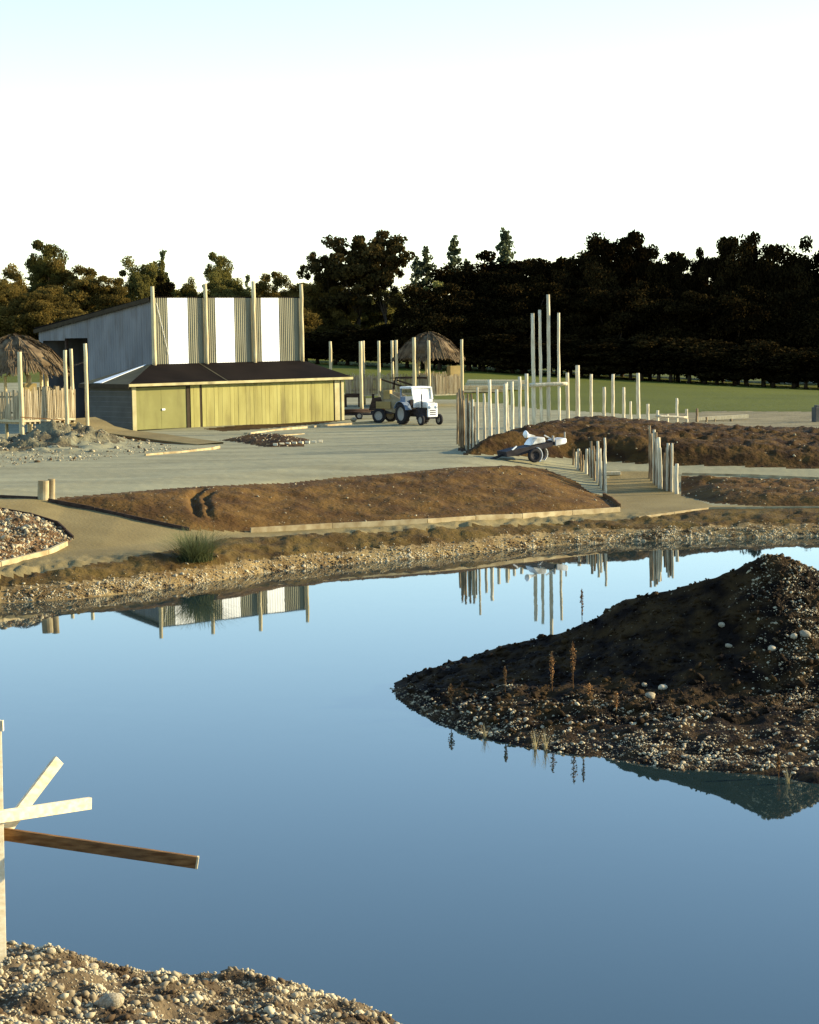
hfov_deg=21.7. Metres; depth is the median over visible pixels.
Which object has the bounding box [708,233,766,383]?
tree
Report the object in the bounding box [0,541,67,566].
timber edging
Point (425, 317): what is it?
tree
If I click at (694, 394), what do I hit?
grass field
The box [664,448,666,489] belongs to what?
pole
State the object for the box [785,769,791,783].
reed tuft
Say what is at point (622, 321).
tree
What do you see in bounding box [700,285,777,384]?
tree
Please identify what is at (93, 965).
stone
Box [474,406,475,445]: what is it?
pole
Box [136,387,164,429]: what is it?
door
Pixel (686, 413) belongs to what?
pole
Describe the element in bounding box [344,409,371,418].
timber trailer
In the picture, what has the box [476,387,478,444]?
pole
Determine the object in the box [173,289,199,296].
tree
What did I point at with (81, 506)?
timber edging
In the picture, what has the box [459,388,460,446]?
pole
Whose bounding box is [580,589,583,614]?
dry plant
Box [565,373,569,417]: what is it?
pole
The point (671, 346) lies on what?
bush
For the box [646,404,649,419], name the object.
pole
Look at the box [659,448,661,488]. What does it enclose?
pole
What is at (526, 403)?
pole
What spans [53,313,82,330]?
bush
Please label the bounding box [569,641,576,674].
dry plant
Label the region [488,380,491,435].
pole
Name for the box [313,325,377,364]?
bush
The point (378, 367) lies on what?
pole
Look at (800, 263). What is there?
tree
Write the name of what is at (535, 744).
reed tuft
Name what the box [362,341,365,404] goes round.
pole
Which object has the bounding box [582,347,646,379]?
bush
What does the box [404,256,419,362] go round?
conifer
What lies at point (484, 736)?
reed tuft
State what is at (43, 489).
log stump
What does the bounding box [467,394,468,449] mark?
pole
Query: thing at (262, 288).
tree
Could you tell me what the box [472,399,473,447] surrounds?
pole
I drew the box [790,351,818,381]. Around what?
bush
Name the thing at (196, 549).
clump
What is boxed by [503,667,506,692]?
dry plant
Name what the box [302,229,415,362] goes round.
tree
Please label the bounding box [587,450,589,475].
pole
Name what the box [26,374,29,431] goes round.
pole
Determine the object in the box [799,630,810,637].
stone
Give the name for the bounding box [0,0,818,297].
sky
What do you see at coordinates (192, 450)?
timber edging
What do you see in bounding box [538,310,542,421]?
pole
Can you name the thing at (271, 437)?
soil clods
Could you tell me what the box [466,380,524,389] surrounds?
timber stack
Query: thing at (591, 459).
pole
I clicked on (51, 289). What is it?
tree
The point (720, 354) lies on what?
bush
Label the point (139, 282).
tree
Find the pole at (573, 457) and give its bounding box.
[572,449,573,464]
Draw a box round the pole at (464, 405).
[463,395,464,419]
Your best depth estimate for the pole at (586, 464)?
90.03 m
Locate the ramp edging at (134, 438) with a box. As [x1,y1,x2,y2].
[116,435,190,444]
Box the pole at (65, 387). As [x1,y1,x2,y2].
[63,350,68,424]
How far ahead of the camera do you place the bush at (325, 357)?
242.23 m
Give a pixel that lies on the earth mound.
(720, 445)
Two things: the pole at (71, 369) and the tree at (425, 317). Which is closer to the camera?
the pole at (71, 369)
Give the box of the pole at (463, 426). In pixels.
[462,400,464,447]
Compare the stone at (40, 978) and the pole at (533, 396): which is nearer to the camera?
the stone at (40, 978)
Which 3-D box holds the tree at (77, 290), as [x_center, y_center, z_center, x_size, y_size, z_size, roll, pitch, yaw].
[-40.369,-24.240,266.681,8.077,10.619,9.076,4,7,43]
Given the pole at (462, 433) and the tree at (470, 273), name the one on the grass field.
the tree at (470, 273)
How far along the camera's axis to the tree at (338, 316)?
259.53 m
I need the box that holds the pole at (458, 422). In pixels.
[458,390,459,445]
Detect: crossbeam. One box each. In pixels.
[529,382,567,386]
[655,415,687,418]
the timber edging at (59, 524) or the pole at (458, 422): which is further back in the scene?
the pole at (458, 422)
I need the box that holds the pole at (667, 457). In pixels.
[666,443,669,490]
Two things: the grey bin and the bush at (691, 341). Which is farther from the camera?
the bush at (691, 341)
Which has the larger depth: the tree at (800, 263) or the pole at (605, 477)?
the tree at (800, 263)
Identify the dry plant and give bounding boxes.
[447,684,453,703]
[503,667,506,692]
[549,651,555,690]
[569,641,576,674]
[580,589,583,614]
[583,683,593,695]
[613,691,618,712]
[775,755,780,777]
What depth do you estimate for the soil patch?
107.14 m
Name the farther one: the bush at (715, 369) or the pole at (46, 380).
the bush at (715, 369)
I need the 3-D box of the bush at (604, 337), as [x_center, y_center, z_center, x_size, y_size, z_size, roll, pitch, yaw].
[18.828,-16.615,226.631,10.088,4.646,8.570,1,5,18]
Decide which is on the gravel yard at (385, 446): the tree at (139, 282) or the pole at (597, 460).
the pole at (597, 460)
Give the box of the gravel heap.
[0,419,124,451]
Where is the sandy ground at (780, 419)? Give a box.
[650,411,818,427]
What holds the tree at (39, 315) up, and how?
on the grass field
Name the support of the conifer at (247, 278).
on the grass field
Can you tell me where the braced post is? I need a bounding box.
[0,720,198,961]
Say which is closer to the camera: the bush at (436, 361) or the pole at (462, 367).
the pole at (462, 367)
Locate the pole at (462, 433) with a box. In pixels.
[462,390,463,447]
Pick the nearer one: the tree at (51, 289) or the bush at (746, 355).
the bush at (746, 355)
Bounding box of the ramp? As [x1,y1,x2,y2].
[63,417,222,444]
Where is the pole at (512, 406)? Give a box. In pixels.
[510,382,513,429]
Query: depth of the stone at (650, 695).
40.63 m
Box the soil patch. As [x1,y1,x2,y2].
[204,420,344,446]
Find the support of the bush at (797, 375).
on the grass field
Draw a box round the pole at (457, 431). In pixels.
[456,392,458,443]
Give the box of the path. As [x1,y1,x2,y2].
[0,471,782,578]
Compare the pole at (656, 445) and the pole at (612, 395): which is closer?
the pole at (656, 445)
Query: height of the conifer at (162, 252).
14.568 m
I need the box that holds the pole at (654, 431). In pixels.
[652,430,655,483]
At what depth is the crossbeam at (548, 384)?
115.60 m
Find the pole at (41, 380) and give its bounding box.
[39,369,42,386]
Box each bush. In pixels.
[0,306,36,337]
[13,306,73,339]
[36,308,87,343]
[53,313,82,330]
[303,308,322,337]
[304,332,332,363]
[304,336,341,364]
[304,337,328,361]
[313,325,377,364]
[332,334,382,366]
[334,330,372,354]
[345,323,404,366]
[365,343,408,367]
[368,332,424,368]
[427,327,488,371]
[430,359,471,370]
[435,334,479,365]
[475,342,554,374]
[476,329,536,371]
[507,340,554,373]
[522,339,583,375]
[545,334,630,376]
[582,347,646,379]
[617,334,698,380]
[629,337,700,381]
[630,336,687,381]
[655,337,719,382]
[674,349,758,385]
[678,348,738,383]
[683,339,770,384]
[697,349,760,386]
[716,340,798,386]
[741,346,818,387]
[757,352,816,388]
[766,352,818,388]
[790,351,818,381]
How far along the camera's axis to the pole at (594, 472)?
88.87 m
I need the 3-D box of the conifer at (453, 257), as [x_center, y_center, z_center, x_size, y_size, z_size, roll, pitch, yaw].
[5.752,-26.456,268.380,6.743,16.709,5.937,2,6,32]
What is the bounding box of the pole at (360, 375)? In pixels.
[359,341,363,408]
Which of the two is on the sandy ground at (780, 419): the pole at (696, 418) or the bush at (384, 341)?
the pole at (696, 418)
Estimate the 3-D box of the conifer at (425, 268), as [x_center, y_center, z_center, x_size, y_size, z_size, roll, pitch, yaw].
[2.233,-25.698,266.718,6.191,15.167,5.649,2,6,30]
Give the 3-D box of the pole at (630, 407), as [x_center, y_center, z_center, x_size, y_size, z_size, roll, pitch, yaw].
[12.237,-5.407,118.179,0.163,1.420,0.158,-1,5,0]
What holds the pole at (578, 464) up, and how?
on the gravel yard at (385, 446)
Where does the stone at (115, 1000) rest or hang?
on the bank at (164, 1006)
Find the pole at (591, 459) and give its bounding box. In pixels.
[590,441,592,477]
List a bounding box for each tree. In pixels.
[0,262,28,300]
[0,280,27,309]
[0,287,56,337]
[24,239,73,293]
[24,284,81,314]
[42,258,96,302]
[60,275,115,312]
[80,275,130,313]
[113,255,165,301]
[148,260,175,296]
[150,275,175,296]
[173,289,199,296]
[179,276,200,296]
[198,251,233,296]
[198,272,250,296]
[255,271,289,296]
[283,279,303,296]
[293,281,339,332]
[296,251,352,361]
[296,282,363,327]
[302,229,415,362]
[310,285,360,361]
[344,295,392,331]
[345,289,412,332]
[347,243,407,363]
[382,282,474,369]
[421,263,502,366]
[423,281,443,367]
[436,290,500,369]
[447,250,550,291]
[473,281,575,373]
[498,261,544,303]
[515,256,566,372]
[524,282,596,374]
[528,257,547,276]
[561,236,625,375]
[567,286,659,377]
[576,229,657,376]
[622,238,651,286]
[633,285,723,381]
[639,243,681,378]
[644,251,686,376]
[655,255,696,379]
[666,290,758,382]
[687,246,711,305]
[697,237,738,382]
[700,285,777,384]
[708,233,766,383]
[727,231,797,384]
[728,289,799,385]
[778,235,818,386]
[788,253,816,382]
[791,248,818,387]
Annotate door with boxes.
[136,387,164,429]
[161,386,186,428]
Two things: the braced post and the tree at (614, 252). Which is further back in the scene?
the tree at (614, 252)
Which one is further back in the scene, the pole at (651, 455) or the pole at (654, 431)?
the pole at (651, 455)
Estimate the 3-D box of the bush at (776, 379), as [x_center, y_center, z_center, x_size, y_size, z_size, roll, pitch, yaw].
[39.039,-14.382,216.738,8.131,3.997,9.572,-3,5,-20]
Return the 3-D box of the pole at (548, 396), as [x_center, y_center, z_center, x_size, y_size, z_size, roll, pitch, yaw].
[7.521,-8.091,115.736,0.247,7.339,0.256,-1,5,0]
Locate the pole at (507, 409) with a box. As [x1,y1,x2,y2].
[506,382,508,430]
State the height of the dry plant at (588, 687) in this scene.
0.347 m
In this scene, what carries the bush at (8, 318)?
on the grass field
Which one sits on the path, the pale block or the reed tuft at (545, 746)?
the pale block
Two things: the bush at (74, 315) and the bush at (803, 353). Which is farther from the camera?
the bush at (74, 315)
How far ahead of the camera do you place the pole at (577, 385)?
116.98 m
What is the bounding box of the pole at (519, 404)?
[518,377,521,427]
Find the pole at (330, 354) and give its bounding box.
[329,341,331,369]
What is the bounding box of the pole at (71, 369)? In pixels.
[69,349,74,422]
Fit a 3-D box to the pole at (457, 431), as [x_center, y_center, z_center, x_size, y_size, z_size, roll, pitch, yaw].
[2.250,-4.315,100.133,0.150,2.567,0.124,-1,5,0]
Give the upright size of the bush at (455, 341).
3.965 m
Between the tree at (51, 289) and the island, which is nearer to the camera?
the island
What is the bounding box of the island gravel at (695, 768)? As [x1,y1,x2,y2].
[390,553,818,772]
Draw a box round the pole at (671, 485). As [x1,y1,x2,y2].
[670,443,672,491]
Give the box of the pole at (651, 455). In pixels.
[650,433,652,480]
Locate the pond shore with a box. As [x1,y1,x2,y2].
[0,522,818,603]
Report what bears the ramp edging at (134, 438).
on the ramp
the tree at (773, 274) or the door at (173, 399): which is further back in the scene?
the tree at (773, 274)
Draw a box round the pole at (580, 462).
[579,451,581,470]
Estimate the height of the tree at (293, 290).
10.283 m
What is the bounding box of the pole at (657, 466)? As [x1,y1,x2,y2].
[657,437,660,486]
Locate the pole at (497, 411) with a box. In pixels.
[495,389,498,433]
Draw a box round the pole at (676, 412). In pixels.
[675,398,677,422]
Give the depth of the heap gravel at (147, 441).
98.29 m
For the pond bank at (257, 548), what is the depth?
71.12 m
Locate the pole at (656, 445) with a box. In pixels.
[655,439,657,485]
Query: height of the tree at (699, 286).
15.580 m
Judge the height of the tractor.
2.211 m
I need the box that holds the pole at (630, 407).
[629,401,631,418]
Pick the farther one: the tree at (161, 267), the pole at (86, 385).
the tree at (161, 267)
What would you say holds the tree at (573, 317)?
on the grass field
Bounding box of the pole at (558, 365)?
[557,313,560,419]
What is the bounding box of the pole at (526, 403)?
[525,374,528,424]
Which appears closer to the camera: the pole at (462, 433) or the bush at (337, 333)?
the pole at (462, 433)
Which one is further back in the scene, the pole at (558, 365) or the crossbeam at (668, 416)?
the crossbeam at (668, 416)
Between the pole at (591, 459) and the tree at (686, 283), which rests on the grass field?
the tree at (686, 283)
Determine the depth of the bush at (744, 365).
215.61 m
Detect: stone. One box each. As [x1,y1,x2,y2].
[36,975,44,981]
[47,947,55,953]
[88,963,98,969]
[97,993,124,1008]
[146,1003,153,1008]
[154,994,162,1001]
[170,1019,179,1023]
[645,692,654,698]
[658,684,667,689]
[768,645,775,650]
[790,633,796,638]
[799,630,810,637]
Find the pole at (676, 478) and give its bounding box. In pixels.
[675,464,678,493]
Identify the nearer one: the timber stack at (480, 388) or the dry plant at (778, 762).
the dry plant at (778, 762)
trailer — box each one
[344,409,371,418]
[490,430,566,462]
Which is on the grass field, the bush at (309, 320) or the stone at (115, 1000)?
the bush at (309, 320)
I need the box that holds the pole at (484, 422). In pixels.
[482,393,485,439]
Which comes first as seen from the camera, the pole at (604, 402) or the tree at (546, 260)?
the pole at (604, 402)
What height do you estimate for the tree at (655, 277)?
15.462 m
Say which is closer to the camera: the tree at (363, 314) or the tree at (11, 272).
the tree at (11, 272)
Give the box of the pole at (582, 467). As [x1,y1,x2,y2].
[581,455,583,471]
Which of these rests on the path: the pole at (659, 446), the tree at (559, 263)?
the pole at (659, 446)
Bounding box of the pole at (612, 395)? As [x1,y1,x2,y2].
[611,374,614,416]
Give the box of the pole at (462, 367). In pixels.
[460,339,463,397]
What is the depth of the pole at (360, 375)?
145.65 m
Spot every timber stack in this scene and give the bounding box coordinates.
[464,385,502,391]
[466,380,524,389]
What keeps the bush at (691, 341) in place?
on the grass field
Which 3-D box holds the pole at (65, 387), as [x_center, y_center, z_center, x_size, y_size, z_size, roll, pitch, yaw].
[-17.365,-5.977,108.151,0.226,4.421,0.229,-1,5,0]
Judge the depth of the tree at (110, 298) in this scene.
263.92 m
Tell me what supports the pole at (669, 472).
on the path
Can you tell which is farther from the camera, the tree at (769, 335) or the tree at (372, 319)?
the tree at (372, 319)
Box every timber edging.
[0,495,36,498]
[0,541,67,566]
[1,507,73,538]
[48,498,189,530]
[144,446,219,455]
[244,421,375,433]
[250,507,619,532]
[602,493,620,507]
[638,506,818,516]
[682,473,818,479]
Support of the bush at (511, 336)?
on the grass field
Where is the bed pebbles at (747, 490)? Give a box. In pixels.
[682,476,817,503]
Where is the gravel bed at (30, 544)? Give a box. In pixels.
[0,510,70,559]
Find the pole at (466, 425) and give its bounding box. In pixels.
[465,398,466,448]
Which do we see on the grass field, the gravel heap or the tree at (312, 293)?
the tree at (312, 293)
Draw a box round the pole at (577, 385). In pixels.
[575,365,579,416]
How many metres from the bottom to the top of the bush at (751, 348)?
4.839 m
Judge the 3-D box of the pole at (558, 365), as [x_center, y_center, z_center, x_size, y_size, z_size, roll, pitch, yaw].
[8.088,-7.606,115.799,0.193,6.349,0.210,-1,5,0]
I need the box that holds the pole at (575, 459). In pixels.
[575,452,576,467]
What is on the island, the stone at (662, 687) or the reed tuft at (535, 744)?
the stone at (662, 687)
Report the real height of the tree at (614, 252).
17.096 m
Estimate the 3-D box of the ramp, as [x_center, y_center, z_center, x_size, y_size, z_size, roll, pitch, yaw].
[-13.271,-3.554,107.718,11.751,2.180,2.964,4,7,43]
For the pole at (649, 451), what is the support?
on the path
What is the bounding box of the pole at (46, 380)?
[44,373,48,385]
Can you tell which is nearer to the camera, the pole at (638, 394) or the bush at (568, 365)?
the pole at (638, 394)
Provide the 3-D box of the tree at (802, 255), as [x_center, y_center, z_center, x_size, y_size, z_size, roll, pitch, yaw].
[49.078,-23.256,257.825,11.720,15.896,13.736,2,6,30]
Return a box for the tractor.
[394,386,442,425]
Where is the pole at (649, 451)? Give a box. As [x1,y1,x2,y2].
[648,425,650,478]
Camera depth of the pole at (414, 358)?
145.57 m
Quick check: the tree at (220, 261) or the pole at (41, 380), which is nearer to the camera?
the pole at (41, 380)
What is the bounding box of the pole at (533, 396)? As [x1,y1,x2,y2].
[531,313,535,424]
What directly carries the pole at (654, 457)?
on the path
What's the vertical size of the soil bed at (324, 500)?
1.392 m
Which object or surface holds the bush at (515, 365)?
on the grass field
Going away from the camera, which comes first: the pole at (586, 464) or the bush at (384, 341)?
the pole at (586, 464)
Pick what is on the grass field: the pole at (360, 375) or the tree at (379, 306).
the tree at (379, 306)
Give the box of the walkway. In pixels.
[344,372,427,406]
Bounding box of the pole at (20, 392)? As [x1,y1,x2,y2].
[17,352,23,434]
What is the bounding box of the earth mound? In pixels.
[458,415,818,468]
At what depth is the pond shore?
69.96 m
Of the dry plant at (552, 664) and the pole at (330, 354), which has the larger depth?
the pole at (330, 354)
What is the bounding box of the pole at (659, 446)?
[657,437,660,488]
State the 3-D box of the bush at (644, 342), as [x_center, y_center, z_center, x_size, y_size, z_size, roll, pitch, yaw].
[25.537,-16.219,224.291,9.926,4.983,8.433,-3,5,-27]
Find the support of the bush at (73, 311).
on the grass field
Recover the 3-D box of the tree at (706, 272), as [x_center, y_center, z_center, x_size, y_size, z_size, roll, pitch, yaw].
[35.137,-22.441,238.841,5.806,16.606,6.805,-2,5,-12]
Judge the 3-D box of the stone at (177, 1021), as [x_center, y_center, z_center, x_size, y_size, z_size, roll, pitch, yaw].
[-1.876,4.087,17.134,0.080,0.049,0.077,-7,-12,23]
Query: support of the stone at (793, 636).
on the island
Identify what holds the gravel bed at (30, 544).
on the path
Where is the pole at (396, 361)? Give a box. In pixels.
[395,340,398,391]
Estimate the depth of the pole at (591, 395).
117.22 m
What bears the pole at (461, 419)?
on the earth mound
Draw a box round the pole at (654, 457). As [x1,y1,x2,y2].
[654,432,656,484]
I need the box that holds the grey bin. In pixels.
[812,405,818,421]
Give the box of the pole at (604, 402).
[602,387,605,415]
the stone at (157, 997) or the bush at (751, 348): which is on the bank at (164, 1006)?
the stone at (157, 997)
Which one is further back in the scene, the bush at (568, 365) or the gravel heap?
the bush at (568, 365)
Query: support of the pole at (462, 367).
on the gravel yard at (385, 446)
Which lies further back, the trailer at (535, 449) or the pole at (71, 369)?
the pole at (71, 369)
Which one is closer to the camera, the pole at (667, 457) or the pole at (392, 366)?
the pole at (667, 457)
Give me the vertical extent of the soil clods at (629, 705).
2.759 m
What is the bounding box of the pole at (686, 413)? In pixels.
[685,409,687,421]
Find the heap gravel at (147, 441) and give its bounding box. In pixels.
[0,418,197,464]
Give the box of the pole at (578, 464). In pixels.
[576,449,579,469]
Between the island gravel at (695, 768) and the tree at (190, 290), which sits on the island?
the island gravel at (695, 768)
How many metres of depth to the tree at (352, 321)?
290.12 m
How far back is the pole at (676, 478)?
86.26 m
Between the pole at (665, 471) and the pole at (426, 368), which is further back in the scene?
the pole at (426, 368)
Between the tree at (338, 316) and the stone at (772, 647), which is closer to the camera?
the stone at (772, 647)
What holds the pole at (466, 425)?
on the gravel yard at (385, 446)
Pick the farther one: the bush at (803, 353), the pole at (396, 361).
the bush at (803, 353)
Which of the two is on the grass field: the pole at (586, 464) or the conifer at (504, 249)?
the conifer at (504, 249)
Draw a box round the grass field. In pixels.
[0,358,818,414]
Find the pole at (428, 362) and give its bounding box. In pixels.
[427,340,430,388]
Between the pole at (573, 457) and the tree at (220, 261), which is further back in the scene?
the tree at (220, 261)
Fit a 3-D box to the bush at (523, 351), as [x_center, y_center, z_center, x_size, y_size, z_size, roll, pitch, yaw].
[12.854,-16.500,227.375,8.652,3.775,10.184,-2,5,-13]
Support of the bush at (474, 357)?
on the grass field
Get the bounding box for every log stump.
[37,480,48,499]
[48,479,54,498]
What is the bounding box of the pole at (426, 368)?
[425,358,427,376]
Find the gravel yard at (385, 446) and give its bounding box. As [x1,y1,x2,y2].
[0,382,818,505]
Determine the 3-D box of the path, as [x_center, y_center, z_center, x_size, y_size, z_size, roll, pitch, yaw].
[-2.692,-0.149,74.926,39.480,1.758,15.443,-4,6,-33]
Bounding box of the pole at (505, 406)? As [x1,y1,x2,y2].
[503,384,507,431]
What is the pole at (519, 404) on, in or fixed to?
on the gravel yard at (385, 446)
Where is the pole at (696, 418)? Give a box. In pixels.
[695,408,697,421]
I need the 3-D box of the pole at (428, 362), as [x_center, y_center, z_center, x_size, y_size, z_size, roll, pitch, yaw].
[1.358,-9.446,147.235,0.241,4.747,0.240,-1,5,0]
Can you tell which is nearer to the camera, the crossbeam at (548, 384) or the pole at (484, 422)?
the pole at (484, 422)
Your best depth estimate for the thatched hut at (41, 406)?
108.96 m
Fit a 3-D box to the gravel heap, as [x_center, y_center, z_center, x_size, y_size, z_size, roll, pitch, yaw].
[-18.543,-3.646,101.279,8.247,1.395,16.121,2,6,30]
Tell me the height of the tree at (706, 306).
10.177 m
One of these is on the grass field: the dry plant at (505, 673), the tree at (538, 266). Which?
the tree at (538, 266)
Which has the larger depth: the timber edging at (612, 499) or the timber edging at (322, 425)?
the timber edging at (322, 425)
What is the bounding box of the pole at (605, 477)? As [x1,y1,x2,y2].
[604,438,606,492]
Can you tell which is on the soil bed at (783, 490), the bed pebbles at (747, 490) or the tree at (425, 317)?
the bed pebbles at (747, 490)
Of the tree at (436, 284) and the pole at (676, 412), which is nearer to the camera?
the pole at (676, 412)
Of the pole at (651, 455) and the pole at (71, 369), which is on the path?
the pole at (651, 455)
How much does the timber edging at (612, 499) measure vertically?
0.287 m
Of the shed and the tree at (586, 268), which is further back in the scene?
the tree at (586, 268)
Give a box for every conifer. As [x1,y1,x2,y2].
[25,272,31,290]
[156,247,167,274]
[244,274,251,293]
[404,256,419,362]
[411,245,436,305]
[443,235,463,288]
[493,227,515,272]
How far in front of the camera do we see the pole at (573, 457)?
91.75 m
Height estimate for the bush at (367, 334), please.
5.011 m
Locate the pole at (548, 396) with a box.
[546,294,550,421]
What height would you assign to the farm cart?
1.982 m
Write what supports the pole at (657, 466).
on the path
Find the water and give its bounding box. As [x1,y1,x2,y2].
[0,536,818,1023]
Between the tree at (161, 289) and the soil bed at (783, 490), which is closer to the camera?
the soil bed at (783, 490)
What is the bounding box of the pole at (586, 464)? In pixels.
[585,449,587,473]
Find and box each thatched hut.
[0,333,75,438]
[391,331,465,395]
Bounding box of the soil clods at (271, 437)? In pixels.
[227,432,304,445]
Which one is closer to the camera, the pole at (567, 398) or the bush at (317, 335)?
the pole at (567, 398)
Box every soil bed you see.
[47,465,616,532]
[681,475,818,505]
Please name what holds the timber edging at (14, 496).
on the path
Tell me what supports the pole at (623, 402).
on the gravel yard at (385, 446)
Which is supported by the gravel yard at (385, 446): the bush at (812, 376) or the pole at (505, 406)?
the pole at (505, 406)
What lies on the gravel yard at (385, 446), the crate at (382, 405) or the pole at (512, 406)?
the pole at (512, 406)
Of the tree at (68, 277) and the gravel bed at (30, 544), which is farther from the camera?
the tree at (68, 277)
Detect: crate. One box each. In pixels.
[376,401,390,408]
[383,390,391,398]
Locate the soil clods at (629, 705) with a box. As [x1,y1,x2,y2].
[402,553,818,733]
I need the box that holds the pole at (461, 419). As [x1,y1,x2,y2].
[460,398,461,446]
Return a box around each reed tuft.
[481,727,490,738]
[530,731,539,749]
[541,729,549,750]
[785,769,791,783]
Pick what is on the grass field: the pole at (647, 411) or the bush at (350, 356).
the bush at (350, 356)
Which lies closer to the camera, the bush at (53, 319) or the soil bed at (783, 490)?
the soil bed at (783, 490)
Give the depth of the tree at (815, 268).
235.30 m
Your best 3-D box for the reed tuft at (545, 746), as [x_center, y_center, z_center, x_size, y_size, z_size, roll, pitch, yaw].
[2.430,4.045,37.832,0.249,0.404,0.273,2,5,27]
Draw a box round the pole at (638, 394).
[636,373,639,418]
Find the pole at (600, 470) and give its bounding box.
[599,449,601,488]
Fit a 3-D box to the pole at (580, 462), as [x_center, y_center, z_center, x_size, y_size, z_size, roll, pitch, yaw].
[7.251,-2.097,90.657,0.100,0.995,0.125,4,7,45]
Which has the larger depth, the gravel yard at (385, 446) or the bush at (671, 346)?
the bush at (671, 346)
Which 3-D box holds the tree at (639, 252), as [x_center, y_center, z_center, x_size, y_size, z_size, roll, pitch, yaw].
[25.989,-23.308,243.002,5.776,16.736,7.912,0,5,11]
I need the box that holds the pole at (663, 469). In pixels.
[662,453,664,489]
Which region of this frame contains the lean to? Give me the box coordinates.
[78,361,352,430]
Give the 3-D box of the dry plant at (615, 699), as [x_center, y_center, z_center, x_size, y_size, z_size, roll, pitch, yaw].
[3.857,3.571,39.945,0.123,0.456,0.127,-1,5,0]
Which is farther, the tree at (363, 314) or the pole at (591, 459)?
the tree at (363, 314)
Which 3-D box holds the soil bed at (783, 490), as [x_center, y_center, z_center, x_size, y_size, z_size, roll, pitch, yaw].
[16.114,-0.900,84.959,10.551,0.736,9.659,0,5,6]
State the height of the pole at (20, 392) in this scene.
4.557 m
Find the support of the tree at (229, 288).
on the grass field
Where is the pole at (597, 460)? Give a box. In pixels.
[596,441,598,483]
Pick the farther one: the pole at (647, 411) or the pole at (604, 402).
the pole at (647, 411)
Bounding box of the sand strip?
[698,414,748,420]
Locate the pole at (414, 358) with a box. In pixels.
[412,337,415,385]
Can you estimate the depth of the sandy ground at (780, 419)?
122.87 m
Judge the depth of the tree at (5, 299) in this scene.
248.08 m
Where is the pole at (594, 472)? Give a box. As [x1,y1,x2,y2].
[592,446,595,480]
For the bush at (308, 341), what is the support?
on the grass field
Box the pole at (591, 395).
[589,374,592,416]
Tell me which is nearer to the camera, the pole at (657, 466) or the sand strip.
the pole at (657, 466)
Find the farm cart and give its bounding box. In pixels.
[369,389,415,422]
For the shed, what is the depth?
129.03 m
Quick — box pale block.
[602,471,620,474]
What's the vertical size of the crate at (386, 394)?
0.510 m
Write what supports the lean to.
on the gravel yard at (385, 446)
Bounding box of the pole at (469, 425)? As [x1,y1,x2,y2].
[469,402,470,448]
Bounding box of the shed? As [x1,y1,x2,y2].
[33,281,303,422]
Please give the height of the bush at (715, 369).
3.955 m
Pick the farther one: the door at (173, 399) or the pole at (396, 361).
the pole at (396, 361)
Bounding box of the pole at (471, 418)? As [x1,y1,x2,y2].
[470,394,471,447]
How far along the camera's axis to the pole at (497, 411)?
101.92 m
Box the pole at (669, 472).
[668,445,670,491]
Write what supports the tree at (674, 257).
on the grass field
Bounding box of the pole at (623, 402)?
[622,387,624,417]
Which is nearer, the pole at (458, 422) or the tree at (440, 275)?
the pole at (458, 422)
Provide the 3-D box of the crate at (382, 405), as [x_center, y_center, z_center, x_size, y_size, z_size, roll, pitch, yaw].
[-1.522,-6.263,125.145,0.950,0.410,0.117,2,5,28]
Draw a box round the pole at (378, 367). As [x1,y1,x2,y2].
[377,341,380,396]
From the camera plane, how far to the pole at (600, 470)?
87.72 m
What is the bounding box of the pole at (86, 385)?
[83,343,88,425]
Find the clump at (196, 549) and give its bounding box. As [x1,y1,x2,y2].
[144,525,251,562]
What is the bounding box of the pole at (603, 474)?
[602,452,603,490]
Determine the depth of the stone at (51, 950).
19.61 m
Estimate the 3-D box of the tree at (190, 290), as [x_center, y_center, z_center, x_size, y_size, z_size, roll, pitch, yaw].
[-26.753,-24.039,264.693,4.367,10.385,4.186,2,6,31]
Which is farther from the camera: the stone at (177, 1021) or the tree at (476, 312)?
the tree at (476, 312)
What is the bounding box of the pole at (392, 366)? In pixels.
[391,341,393,386]
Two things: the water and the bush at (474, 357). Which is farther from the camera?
the bush at (474, 357)
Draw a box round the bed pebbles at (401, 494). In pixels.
[74,467,614,522]
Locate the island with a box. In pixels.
[394,554,818,783]
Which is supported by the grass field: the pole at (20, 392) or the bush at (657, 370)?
the bush at (657, 370)
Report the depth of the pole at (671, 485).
87.14 m
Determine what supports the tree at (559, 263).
on the grass field
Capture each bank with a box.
[0,508,818,589]
[0,943,394,1023]
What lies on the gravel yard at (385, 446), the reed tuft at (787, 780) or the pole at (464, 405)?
the pole at (464, 405)
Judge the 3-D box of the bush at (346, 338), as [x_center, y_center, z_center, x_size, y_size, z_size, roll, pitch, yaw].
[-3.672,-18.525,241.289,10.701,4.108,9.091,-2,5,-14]
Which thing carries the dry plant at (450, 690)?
on the island
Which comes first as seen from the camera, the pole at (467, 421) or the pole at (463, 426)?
the pole at (467, 421)
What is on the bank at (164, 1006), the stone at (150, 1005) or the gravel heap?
the stone at (150, 1005)

